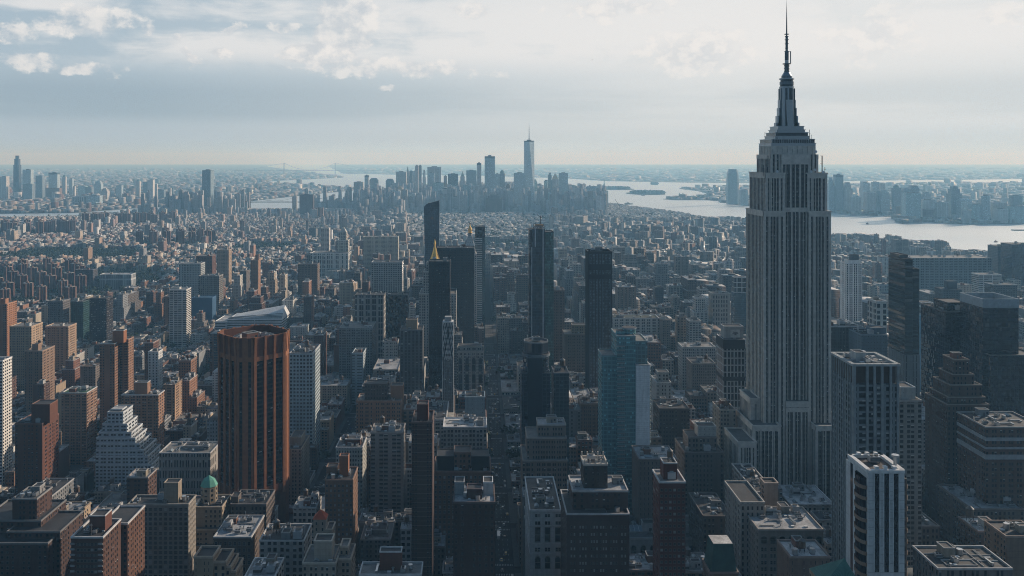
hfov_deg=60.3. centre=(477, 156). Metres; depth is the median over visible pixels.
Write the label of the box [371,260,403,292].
grid office
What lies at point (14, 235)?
apartment building
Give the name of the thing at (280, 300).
tenement
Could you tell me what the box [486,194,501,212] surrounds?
downtown tower
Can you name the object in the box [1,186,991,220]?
shore woods
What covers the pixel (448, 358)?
lattice tower
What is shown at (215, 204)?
office building
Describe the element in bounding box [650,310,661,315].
office building
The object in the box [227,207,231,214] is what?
apartment building
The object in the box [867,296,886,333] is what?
white frame block
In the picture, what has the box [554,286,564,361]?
brown shaft
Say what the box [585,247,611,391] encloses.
black grid tower
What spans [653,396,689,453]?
brown block
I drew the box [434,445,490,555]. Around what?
mansard brick
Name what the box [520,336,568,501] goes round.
dark glass tower
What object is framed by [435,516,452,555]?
lower window
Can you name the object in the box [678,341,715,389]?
white loft
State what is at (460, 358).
window
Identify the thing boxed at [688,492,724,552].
side street block
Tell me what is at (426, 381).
loft building
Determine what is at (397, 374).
office building
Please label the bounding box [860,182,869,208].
riverside tower
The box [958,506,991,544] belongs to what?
white roof corner
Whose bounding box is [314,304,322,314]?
apartment building
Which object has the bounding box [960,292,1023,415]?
mirror tower
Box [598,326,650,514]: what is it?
teal tower
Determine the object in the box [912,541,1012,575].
flat black roof
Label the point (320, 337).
apartment tower
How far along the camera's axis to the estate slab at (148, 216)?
4110.12 m
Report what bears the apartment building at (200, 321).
on the road at (513, 525)
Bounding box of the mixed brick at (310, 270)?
[297,261,319,295]
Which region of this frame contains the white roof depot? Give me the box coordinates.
[779,482,831,513]
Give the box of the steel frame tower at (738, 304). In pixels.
[731,276,745,333]
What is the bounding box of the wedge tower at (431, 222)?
[424,200,439,267]
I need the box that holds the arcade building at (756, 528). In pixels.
[724,481,823,575]
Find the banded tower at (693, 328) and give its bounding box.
[686,316,700,341]
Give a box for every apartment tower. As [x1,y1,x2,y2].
[20,223,25,235]
[34,216,40,226]
[56,393,60,424]
[61,385,97,464]
[81,220,86,229]
[94,219,100,229]
[114,291,129,323]
[121,380,164,446]
[126,467,156,502]
[144,339,158,379]
[163,376,181,421]
[164,292,168,324]
[178,354,196,378]
[182,372,197,412]
[185,494,200,503]
[230,214,234,224]
[232,274,243,298]
[240,268,249,293]
[247,287,257,308]
[262,260,270,278]
[266,270,276,297]
[282,296,295,316]
[302,278,311,295]
[303,294,313,330]
[312,209,316,217]
[314,330,326,375]
[334,323,341,371]
[339,279,354,304]
[341,315,351,322]
[350,295,354,320]
[354,245,359,260]
[354,270,361,287]
[362,276,369,291]
[373,252,378,259]
[385,252,390,259]
[399,256,409,269]
[403,267,407,291]
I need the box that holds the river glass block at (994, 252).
[988,244,1000,273]
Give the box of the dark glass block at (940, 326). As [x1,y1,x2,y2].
[921,298,959,402]
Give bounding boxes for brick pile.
[0,482,83,575]
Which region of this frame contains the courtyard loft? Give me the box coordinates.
[686,354,715,388]
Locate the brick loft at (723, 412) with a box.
[712,398,735,503]
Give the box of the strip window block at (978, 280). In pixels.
[971,271,1001,291]
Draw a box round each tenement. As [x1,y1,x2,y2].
[3,246,13,252]
[14,411,30,422]
[17,299,28,309]
[17,309,34,317]
[18,315,32,321]
[28,305,40,310]
[55,379,65,393]
[55,388,67,398]
[77,338,85,344]
[80,468,94,491]
[89,256,98,263]
[89,489,95,497]
[94,477,126,502]
[117,318,127,324]
[127,328,133,335]
[129,259,136,271]
[139,288,146,296]
[140,316,151,329]
[140,335,153,342]
[143,328,151,334]
[147,302,154,315]
[150,383,156,389]
[151,283,161,289]
[159,345,166,350]
[163,364,172,370]
[163,371,178,383]
[164,328,168,342]
[165,433,169,445]
[170,355,182,363]
[173,361,178,370]
[173,410,199,423]
[190,330,206,345]
[195,342,209,365]
[196,323,212,335]
[218,306,230,315]
[234,309,244,314]
[257,237,263,241]
[266,237,272,243]
[277,297,283,305]
[280,268,289,273]
[310,443,318,472]
[310,467,314,483]
[315,312,325,324]
[320,401,327,411]
[320,427,328,449]
[324,303,332,319]
[325,323,336,330]
[500,362,512,372]
[500,371,513,379]
[502,394,519,412]
[510,470,519,485]
[512,485,519,502]
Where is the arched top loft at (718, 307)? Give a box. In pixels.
[708,287,730,328]
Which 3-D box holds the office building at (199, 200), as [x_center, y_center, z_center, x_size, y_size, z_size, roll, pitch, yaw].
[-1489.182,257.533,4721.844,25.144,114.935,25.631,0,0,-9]
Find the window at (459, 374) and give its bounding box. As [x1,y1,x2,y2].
[458,373,461,389]
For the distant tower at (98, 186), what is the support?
on the brooklyn ground at (121, 167)
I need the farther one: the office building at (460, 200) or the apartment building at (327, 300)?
the office building at (460, 200)
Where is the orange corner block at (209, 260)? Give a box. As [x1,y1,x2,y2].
[196,252,215,273]
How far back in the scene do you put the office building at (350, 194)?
5497.11 m
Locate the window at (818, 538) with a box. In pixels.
[815,536,821,543]
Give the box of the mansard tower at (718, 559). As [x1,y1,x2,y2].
[702,535,738,575]
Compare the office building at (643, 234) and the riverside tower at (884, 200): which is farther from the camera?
the riverside tower at (884, 200)
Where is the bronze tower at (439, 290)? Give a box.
[428,257,450,389]
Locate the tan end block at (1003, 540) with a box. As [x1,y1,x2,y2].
[984,520,1023,575]
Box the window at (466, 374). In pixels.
[465,373,468,389]
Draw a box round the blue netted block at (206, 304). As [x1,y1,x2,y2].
[192,295,215,320]
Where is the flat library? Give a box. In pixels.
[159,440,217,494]
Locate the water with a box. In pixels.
[0,165,1023,250]
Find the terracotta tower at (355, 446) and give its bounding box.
[336,434,366,506]
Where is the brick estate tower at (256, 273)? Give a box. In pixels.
[250,254,260,294]
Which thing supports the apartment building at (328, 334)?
on the road at (513, 525)
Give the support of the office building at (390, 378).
on the road at (513, 525)
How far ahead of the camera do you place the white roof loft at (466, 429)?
760.00 m
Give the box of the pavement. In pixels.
[15,279,575,575]
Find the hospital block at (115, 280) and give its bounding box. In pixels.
[100,272,135,288]
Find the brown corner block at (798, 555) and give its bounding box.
[777,535,830,575]
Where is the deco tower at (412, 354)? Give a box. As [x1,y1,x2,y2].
[400,318,423,396]
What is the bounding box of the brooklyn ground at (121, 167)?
[0,164,345,213]
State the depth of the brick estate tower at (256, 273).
1800.00 m
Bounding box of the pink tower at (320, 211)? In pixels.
[315,207,323,216]
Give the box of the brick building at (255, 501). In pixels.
[230,489,274,530]
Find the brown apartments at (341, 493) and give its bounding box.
[325,453,357,565]
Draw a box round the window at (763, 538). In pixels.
[760,536,766,543]
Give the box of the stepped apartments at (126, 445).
[95,405,160,488]
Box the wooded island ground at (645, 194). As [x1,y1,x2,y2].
[626,192,664,194]
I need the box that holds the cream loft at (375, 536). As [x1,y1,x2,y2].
[360,516,394,562]
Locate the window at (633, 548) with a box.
[631,545,635,553]
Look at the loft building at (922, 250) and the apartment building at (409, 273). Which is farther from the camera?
the loft building at (922, 250)
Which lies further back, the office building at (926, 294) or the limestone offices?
the office building at (926, 294)
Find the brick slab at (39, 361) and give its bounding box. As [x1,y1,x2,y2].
[24,339,54,411]
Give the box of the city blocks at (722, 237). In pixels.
[0,181,1023,575]
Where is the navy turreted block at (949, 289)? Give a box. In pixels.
[934,280,961,299]
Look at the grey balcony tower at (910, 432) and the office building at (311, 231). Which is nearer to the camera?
the grey balcony tower at (910, 432)
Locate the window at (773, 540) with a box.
[770,536,776,543]
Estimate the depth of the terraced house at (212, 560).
433.00 m
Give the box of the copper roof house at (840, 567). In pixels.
[809,558,854,575]
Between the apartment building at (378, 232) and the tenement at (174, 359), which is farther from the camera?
the apartment building at (378, 232)
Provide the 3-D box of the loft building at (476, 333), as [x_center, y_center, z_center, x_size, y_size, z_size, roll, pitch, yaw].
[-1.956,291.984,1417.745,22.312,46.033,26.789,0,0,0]
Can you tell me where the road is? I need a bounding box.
[78,278,514,575]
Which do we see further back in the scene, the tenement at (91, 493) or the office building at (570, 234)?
the office building at (570, 234)
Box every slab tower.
[99,329,133,429]
[292,196,296,212]
[300,194,313,213]
[475,226,484,337]
[653,285,663,303]
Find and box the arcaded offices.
[456,343,483,389]
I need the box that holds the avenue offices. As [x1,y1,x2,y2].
[339,320,375,378]
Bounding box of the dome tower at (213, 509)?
[196,475,230,551]
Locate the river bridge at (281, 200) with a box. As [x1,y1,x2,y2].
[250,195,320,207]
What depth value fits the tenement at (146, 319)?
1607.85 m
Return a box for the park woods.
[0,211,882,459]
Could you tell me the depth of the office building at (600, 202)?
4704.30 m
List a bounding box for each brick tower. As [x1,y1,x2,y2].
[15,399,58,495]
[411,400,434,575]
[652,448,685,575]
[840,254,861,321]
[925,351,989,523]
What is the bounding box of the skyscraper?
[724,6,831,500]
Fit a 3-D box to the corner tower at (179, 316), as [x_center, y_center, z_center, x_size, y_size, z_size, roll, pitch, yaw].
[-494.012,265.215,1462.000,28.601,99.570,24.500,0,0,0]
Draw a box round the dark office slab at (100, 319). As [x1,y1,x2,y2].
[89,295,112,343]
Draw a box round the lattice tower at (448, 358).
[442,316,453,411]
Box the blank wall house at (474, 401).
[465,385,484,416]
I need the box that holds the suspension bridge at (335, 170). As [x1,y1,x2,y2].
[234,163,384,173]
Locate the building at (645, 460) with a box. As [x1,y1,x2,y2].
[631,445,677,524]
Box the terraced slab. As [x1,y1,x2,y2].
[45,323,76,371]
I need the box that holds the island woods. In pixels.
[606,182,665,193]
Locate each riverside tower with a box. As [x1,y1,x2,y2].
[739,190,747,205]
[827,177,833,212]
[833,174,842,212]
[843,182,852,210]
[850,196,861,210]
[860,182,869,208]
[863,191,875,211]
[871,181,878,191]
[874,191,879,211]
[879,183,884,190]
[879,189,889,212]
[891,185,900,212]
[901,188,908,214]
[901,192,920,217]
[908,185,919,192]
[921,191,932,198]
[921,199,936,217]
[935,202,948,217]
[946,186,961,216]
[956,198,971,214]
[968,204,980,219]
[981,194,990,219]
[991,202,1006,217]
[993,208,1007,222]
[1005,206,1023,222]
[1009,195,1022,205]
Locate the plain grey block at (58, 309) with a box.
[48,295,70,324]
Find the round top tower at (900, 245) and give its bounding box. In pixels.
[891,238,908,254]
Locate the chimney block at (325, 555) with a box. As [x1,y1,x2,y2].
[302,510,355,575]
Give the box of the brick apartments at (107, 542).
[70,505,144,575]
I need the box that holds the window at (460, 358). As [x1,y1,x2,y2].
[458,357,461,371]
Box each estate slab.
[0,287,10,300]
[1,219,8,231]
[1,281,14,297]
[3,221,9,231]
[3,262,12,266]
[3,265,12,281]
[8,270,18,285]
[9,221,17,228]
[17,273,27,292]
[18,258,27,263]
[18,262,27,273]
[22,281,33,298]
[24,221,30,232]
[27,266,37,280]
[36,220,43,233]
[36,270,46,285]
[36,284,46,301]
[43,257,51,269]
[44,220,51,232]
[45,274,56,292]
[47,262,57,274]
[49,219,54,230]
[52,266,61,281]
[57,218,65,231]
[58,278,67,296]
[60,220,69,234]
[63,271,74,285]
[64,285,76,300]
[65,258,74,271]
[68,219,75,231]
[70,262,81,272]
[75,273,86,292]
[76,264,84,268]
[82,212,88,221]
[90,213,97,222]
[99,212,104,221]
[113,212,120,222]
[120,212,124,222]
[124,212,130,222]
[133,212,139,222]
[136,229,142,243]
[140,212,146,221]
[147,212,153,220]
[150,230,156,243]
[151,214,157,222]
[159,211,165,219]
[163,229,170,241]
[164,213,169,222]
[169,211,175,221]
[176,227,182,241]
[178,229,183,243]
[189,230,195,243]
[197,227,203,241]
[204,229,211,241]
[211,229,215,241]
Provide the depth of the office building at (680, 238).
2982.78 m
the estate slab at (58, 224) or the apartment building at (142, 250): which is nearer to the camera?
the apartment building at (142, 250)
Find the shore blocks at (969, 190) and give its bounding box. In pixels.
[666,178,1023,223]
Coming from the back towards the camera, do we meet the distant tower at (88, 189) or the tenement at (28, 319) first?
the distant tower at (88, 189)
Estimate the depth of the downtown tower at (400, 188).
5200.00 m
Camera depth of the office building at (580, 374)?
1039.94 m
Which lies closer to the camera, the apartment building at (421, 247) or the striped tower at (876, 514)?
the striped tower at (876, 514)
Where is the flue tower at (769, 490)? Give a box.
[760,477,778,505]
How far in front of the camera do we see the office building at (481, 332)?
1280.69 m
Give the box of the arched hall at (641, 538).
[629,515,691,553]
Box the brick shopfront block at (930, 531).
[922,512,939,544]
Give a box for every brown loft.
[356,380,403,434]
[562,323,584,371]
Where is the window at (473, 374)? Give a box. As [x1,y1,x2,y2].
[472,373,475,388]
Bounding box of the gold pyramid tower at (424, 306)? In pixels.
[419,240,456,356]
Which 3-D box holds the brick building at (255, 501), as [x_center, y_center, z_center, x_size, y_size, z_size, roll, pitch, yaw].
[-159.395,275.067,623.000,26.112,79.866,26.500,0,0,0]
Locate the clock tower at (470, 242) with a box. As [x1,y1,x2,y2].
[466,226,476,324]
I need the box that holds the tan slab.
[217,246,231,286]
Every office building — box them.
[141,193,144,211]
[147,190,150,211]
[154,195,157,211]
[166,191,169,206]
[169,199,173,211]
[178,189,182,207]
[184,191,188,212]
[193,192,197,212]
[197,194,202,211]
[198,190,203,207]
[207,197,210,212]
[214,198,216,211]
[218,196,221,211]
[224,198,227,213]
[230,199,235,210]
[234,193,240,208]
[241,189,244,207]
[244,553,284,575]
[245,201,247,212]
[247,192,249,208]
[259,518,311,575]
[293,488,321,543]
[309,225,317,236]
[314,197,316,207]
[323,186,326,207]
[329,195,334,207]
[339,214,344,228]
[342,217,346,226]
[345,190,347,207]
[349,188,351,201]
[356,563,361,575]
[357,430,370,511]
[358,504,395,563]
[358,515,359,563]
[360,189,364,206]
[361,424,371,435]
[362,375,376,392]
[370,206,378,212]
[370,449,370,511]
[372,209,381,218]
[373,358,399,376]
[377,369,396,392]
[381,224,394,230]
[381,337,399,357]
[383,194,384,211]
[384,224,391,232]
[391,191,394,207]
[391,372,399,381]
[395,508,411,545]
[396,222,405,231]
[398,360,426,390]
[400,514,411,560]
[403,398,416,429]
[405,190,407,212]
[405,434,409,461]
[405,462,411,507]
[406,394,418,403]
[408,433,437,461]
[409,196,411,211]
[409,297,416,306]
[409,302,415,317]
[412,284,422,299]
[413,277,422,283]
[416,194,419,206]
[418,260,424,277]
[419,194,422,210]
[425,385,440,400]
[429,399,448,447]
[431,191,434,202]
[438,193,442,210]
[442,555,452,575]
[445,238,452,245]
[447,187,452,199]
[449,192,451,211]
[454,327,461,386]
[458,190,463,211]
[463,194,466,211]
[470,192,473,202]
[470,203,473,211]
[474,189,477,208]
[478,322,483,345]
[484,191,486,211]
[485,251,491,274]
[490,252,502,262]
[493,264,508,285]
[493,272,506,309]
[493,276,505,300]
[496,301,509,312]
[497,312,509,353]
[500,190,503,210]
[504,256,518,267]
[506,270,515,300]
[506,291,515,312]
[507,190,512,211]
[508,266,518,278]
[508,312,521,327]
[516,270,527,311]
[517,502,520,563]
[518,254,527,263]
[518,301,527,308]
[519,307,527,315]
[522,193,524,208]
[522,263,526,273]
[522,317,527,348]
[522,487,524,575]
[527,190,530,210]
[540,198,542,210]
[542,189,547,199]
[549,215,553,227]
[550,402,580,436]
[551,207,557,213]
[552,189,556,205]
[558,248,566,262]
[559,257,568,285]
[561,233,568,246]
[562,267,573,299]
[565,308,570,317]
[565,318,573,328]
[567,191,569,212]
[567,229,572,237]
[567,254,571,266]
[569,371,584,390]
[569,383,589,402]
[570,374,580,387]
[571,237,578,247]
[572,226,576,232]
[572,261,580,276]
[572,273,583,317]
[574,196,579,209]
[574,281,584,322]
[575,215,587,224]
[575,246,583,256]
[575,432,592,468]
[577,252,581,262]
[577,390,597,437]
[579,302,580,322]
[580,241,586,254]
[580,255,584,278]
[581,299,584,322]
[584,196,586,206]
[587,191,592,207]
[589,388,597,395]
[592,446,597,454]
[596,195,603,209]
[601,222,605,229]
[611,216,617,223]
[611,245,624,261]
[612,228,616,236]
[612,263,619,280]
[612,289,614,307]
[613,250,620,264]
[615,283,635,311]
[617,311,630,313]
[618,307,639,313]
[619,221,624,229]
[619,268,627,281]
[620,241,629,246]
[622,253,636,266]
[625,273,635,285]
[626,267,638,276]
[629,238,636,247]
[629,551,652,575]
[632,227,637,235]
[633,246,645,255]
[635,275,648,291]
[636,223,650,231]
[636,252,644,264]
[637,284,649,297]
[637,332,662,373]
[640,216,647,223]
[640,230,648,239]
[642,258,649,266]
[642,296,652,308]
[642,307,656,313]
[645,225,649,236]
[645,236,650,245]
[645,251,653,262]
[646,248,656,261]
[647,288,652,299]
[648,261,655,275]
[649,278,653,287]
[649,362,655,390]
[650,302,673,318]
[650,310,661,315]
[650,429,661,444]
[652,224,663,232]
[652,295,667,303]
[653,261,668,289]
[654,229,663,237]
[661,351,673,375]
[663,237,668,247]
[665,283,682,299]
[670,291,679,318]
[670,331,674,350]
[670,351,677,374]
[671,232,678,242]
[671,394,695,429]
[674,255,688,275]
[674,274,680,282]
[675,310,686,350]
[677,233,684,243]
[680,299,692,312]
[681,225,688,234]
[681,240,689,249]
[681,275,696,299]
[685,389,706,411]
[685,547,704,575]
[689,417,711,429]
[690,295,707,323]
[691,225,699,234]
[696,285,707,295]
[697,217,703,227]
[699,249,713,261]
[700,385,715,411]
[731,463,761,494]
[810,511,831,526]
[822,526,831,561]
[919,289,933,302]
[922,400,924,413]
[922,467,924,494]
[935,239,944,249]
[957,282,970,291]
[1005,278,1020,288]
[1017,286,1023,297]
[1019,315,1023,335]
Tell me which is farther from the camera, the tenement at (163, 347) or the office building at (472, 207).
the office building at (472, 207)
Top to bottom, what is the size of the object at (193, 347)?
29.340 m
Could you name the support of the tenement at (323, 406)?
on the road at (513, 525)
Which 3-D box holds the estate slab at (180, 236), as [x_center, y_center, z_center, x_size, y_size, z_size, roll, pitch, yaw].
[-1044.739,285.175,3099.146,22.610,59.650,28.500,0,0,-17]
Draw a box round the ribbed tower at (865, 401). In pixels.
[830,349,900,561]
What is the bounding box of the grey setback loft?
[651,369,670,422]
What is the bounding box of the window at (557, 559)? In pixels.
[555,556,560,568]
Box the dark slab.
[75,268,97,288]
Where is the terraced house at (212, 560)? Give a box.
[193,545,243,575]
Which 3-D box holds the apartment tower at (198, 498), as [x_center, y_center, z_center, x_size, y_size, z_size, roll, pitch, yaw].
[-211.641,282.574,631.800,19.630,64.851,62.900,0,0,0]
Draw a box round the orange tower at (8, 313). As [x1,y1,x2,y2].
[0,298,16,355]
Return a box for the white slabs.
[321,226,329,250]
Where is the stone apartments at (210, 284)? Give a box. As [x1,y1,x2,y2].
[199,273,222,314]
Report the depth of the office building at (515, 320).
1436.85 m
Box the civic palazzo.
[524,476,560,575]
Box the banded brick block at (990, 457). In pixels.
[956,407,1023,507]
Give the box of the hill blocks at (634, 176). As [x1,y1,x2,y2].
[343,167,1023,180]
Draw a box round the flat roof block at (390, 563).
[359,546,422,575]
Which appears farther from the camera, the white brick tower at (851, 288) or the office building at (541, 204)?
the office building at (541, 204)
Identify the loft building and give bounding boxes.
[213,511,264,575]
[358,505,369,514]
[366,215,373,222]
[396,219,406,225]
[409,485,411,507]
[412,390,425,399]
[425,373,428,390]
[435,384,458,409]
[454,410,486,416]
[458,390,485,409]
[475,324,479,341]
[485,235,489,242]
[490,235,499,243]
[494,300,505,317]
[509,327,522,353]
[515,246,522,251]
[516,361,522,394]
[535,204,539,210]
[569,437,575,465]
[569,466,575,474]
[577,226,590,234]
[582,230,590,238]
[586,233,600,240]
[591,435,597,445]
[603,231,610,236]
[617,238,624,244]
[635,231,639,239]
[648,220,659,223]
[659,255,669,261]
[667,248,674,259]
[669,375,677,389]
[680,241,694,250]
[681,248,689,255]
[687,254,699,259]
[689,262,698,272]
[695,407,711,418]
[698,265,711,273]
[913,242,923,246]
[919,246,925,254]
[942,249,950,254]
[960,250,970,254]
[1019,305,1023,317]
[1019,340,1023,346]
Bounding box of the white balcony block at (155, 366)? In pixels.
[148,348,162,389]
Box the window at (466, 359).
[465,357,468,371]
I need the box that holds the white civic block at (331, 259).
[310,248,351,276]
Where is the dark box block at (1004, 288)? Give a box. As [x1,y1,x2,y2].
[984,280,1016,297]
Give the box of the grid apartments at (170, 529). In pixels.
[127,478,195,575]
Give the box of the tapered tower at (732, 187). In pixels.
[726,169,738,203]
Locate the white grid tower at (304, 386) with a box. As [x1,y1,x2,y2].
[289,339,319,451]
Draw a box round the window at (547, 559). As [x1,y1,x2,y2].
[545,556,549,568]
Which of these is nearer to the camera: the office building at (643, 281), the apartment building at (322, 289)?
the office building at (643, 281)
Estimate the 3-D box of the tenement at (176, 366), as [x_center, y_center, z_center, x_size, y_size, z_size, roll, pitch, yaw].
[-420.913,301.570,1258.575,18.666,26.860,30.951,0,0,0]
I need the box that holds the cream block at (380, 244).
[363,234,398,275]
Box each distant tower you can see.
[0,176,8,198]
[13,156,20,195]
[23,169,33,183]
[23,184,34,198]
[35,175,44,197]
[45,188,61,196]
[48,172,59,187]
[62,175,66,193]
[69,178,73,194]
[72,196,85,203]
[73,186,75,195]
[78,186,87,195]
[85,186,93,193]
[86,195,102,203]
[94,181,102,192]
[100,188,109,199]
[116,185,122,196]
[136,179,140,196]
[143,182,146,197]
[147,180,154,197]
[155,184,157,195]
[158,189,165,197]
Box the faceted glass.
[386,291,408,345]
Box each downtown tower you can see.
[354,181,363,192]
[365,175,368,184]
[369,178,378,187]
[386,179,393,186]
[396,171,406,185]
[396,186,402,199]
[406,167,408,182]
[408,193,415,206]
[409,170,412,182]
[415,165,418,193]
[419,165,421,191]
[423,170,425,187]
[427,166,440,185]
[428,172,433,186]
[433,182,443,194]
[440,188,446,193]
[444,175,446,186]
[448,173,457,187]
[452,196,457,207]
[459,171,465,187]
[463,185,470,205]
[466,170,476,184]
[471,185,478,195]
[477,162,480,194]
[485,155,494,195]
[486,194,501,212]
[495,173,499,186]
[500,170,504,187]
[514,172,525,203]
[534,179,536,190]
[538,197,545,211]
[544,180,547,188]
[547,173,551,191]
[552,174,557,189]
[558,172,567,193]
[584,186,598,190]
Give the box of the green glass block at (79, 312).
[70,298,88,339]
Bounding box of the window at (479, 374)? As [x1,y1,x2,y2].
[478,373,482,385]
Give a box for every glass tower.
[202,169,213,206]
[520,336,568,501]
[528,215,553,391]
[888,252,919,398]
[1000,241,1023,288]
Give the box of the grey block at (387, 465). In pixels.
[370,415,405,511]
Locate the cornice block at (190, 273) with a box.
[179,261,204,303]
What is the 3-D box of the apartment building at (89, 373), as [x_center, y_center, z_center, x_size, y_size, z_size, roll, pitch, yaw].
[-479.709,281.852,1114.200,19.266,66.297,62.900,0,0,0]
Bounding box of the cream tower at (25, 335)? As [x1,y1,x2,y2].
[9,319,42,390]
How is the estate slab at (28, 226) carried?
on the road at (513, 525)
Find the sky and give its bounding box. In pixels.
[0,0,1023,164]
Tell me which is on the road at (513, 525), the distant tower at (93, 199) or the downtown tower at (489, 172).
the downtown tower at (489, 172)
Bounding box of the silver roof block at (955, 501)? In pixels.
[937,484,1023,544]
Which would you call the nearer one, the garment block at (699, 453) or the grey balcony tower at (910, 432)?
the grey balcony tower at (910, 432)
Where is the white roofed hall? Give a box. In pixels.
[215,305,289,329]
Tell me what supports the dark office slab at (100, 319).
on the road at (513, 525)
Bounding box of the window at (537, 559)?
[535,556,540,568]
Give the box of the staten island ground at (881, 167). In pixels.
[329,164,1023,182]
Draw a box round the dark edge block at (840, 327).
[831,318,857,407]
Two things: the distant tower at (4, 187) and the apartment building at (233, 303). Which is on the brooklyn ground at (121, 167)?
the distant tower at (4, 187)
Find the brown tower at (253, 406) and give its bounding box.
[217,324,289,522]
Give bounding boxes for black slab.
[437,244,474,342]
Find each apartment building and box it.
[4,465,14,486]
[6,228,14,239]
[10,230,18,240]
[12,375,16,398]
[14,226,20,234]
[33,379,49,402]
[41,303,47,321]
[41,477,73,498]
[59,443,68,477]
[61,353,83,387]
[65,471,83,491]
[66,485,85,501]
[66,500,91,518]
[75,229,82,237]
[80,356,99,396]
[83,245,92,260]
[83,490,126,523]
[88,221,92,232]
[95,236,102,248]
[110,217,114,226]
[120,230,127,239]
[123,286,138,291]
[127,290,140,316]
[134,350,143,372]
[138,343,143,351]
[139,246,146,258]
[141,280,148,287]
[142,254,150,263]
[145,224,151,235]
[146,290,156,308]
[154,289,163,320]
[158,225,163,234]
[158,240,166,251]
[159,277,165,284]
[163,285,172,295]
[165,414,170,427]
[175,216,179,223]
[183,209,186,218]
[183,417,197,437]
[189,389,204,412]
[194,310,207,328]
[194,346,205,372]
[197,375,211,395]
[197,400,211,413]
[200,242,206,248]
[201,221,205,229]
[202,235,208,243]
[218,221,222,227]
[223,282,225,298]
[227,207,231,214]
[230,296,237,312]
[232,221,237,227]
[240,219,244,230]
[244,225,249,233]
[244,239,250,251]
[249,294,265,310]
[250,243,255,256]
[261,282,269,299]
[267,208,270,216]
[269,261,275,271]
[270,225,276,232]
[275,505,277,518]
[279,218,282,226]
[279,272,287,291]
[281,288,287,298]
[286,226,291,236]
[287,293,301,298]
[289,310,303,328]
[289,322,309,339]
[295,253,302,261]
[301,234,307,243]
[305,327,325,343]
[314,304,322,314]
[318,295,331,305]
[320,285,325,295]
[320,375,350,407]
[320,411,334,446]
[325,268,336,275]
[325,285,335,296]
[327,332,330,350]
[328,315,339,324]
[332,305,342,321]
[339,267,344,281]
[343,302,351,316]
[346,270,352,278]
[354,234,360,242]
[358,240,362,253]
[362,225,370,236]
[375,229,382,235]
[396,230,406,241]
[400,242,407,252]
[407,268,411,286]
[408,242,419,250]
[414,235,423,241]
[419,240,423,253]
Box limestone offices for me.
[289,430,309,504]
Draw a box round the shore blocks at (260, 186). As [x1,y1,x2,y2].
[0,167,353,212]
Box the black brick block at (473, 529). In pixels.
[453,476,494,575]
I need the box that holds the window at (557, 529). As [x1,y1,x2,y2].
[555,527,560,541]
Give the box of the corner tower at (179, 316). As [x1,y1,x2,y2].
[169,286,190,347]
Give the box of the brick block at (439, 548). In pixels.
[434,528,446,575]
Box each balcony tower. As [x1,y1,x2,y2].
[0,356,11,486]
[899,382,921,567]
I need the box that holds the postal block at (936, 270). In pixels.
[908,253,991,290]
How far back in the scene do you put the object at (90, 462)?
841.80 m
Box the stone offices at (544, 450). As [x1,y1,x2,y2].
[520,414,567,575]
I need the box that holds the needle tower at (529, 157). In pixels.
[524,129,534,200]
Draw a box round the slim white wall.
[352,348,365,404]
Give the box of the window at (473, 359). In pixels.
[472,357,475,371]
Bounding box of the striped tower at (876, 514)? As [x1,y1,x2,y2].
[846,452,907,575]
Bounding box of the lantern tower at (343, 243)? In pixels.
[337,227,349,251]
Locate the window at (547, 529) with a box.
[545,527,549,541]
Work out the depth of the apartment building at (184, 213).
4233.80 m
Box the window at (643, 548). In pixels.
[640,545,645,553]
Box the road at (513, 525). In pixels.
[1,211,889,572]
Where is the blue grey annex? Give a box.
[849,325,887,356]
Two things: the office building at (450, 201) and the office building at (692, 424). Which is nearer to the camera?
the office building at (692, 424)
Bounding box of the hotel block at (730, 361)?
[716,324,744,408]
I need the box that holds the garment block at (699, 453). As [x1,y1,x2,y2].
[674,422,723,514]
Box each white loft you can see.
[612,310,659,339]
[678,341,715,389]
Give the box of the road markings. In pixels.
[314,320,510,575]
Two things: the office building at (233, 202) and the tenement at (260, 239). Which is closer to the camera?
the tenement at (260, 239)
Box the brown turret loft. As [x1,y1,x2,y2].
[656,312,670,350]
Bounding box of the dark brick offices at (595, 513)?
[560,451,629,575]
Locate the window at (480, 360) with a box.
[478,357,482,371]
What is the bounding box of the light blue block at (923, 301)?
[919,300,932,391]
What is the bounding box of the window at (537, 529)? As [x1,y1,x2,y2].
[535,527,540,541]
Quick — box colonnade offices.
[355,291,385,361]
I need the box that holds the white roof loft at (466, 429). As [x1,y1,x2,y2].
[443,413,486,447]

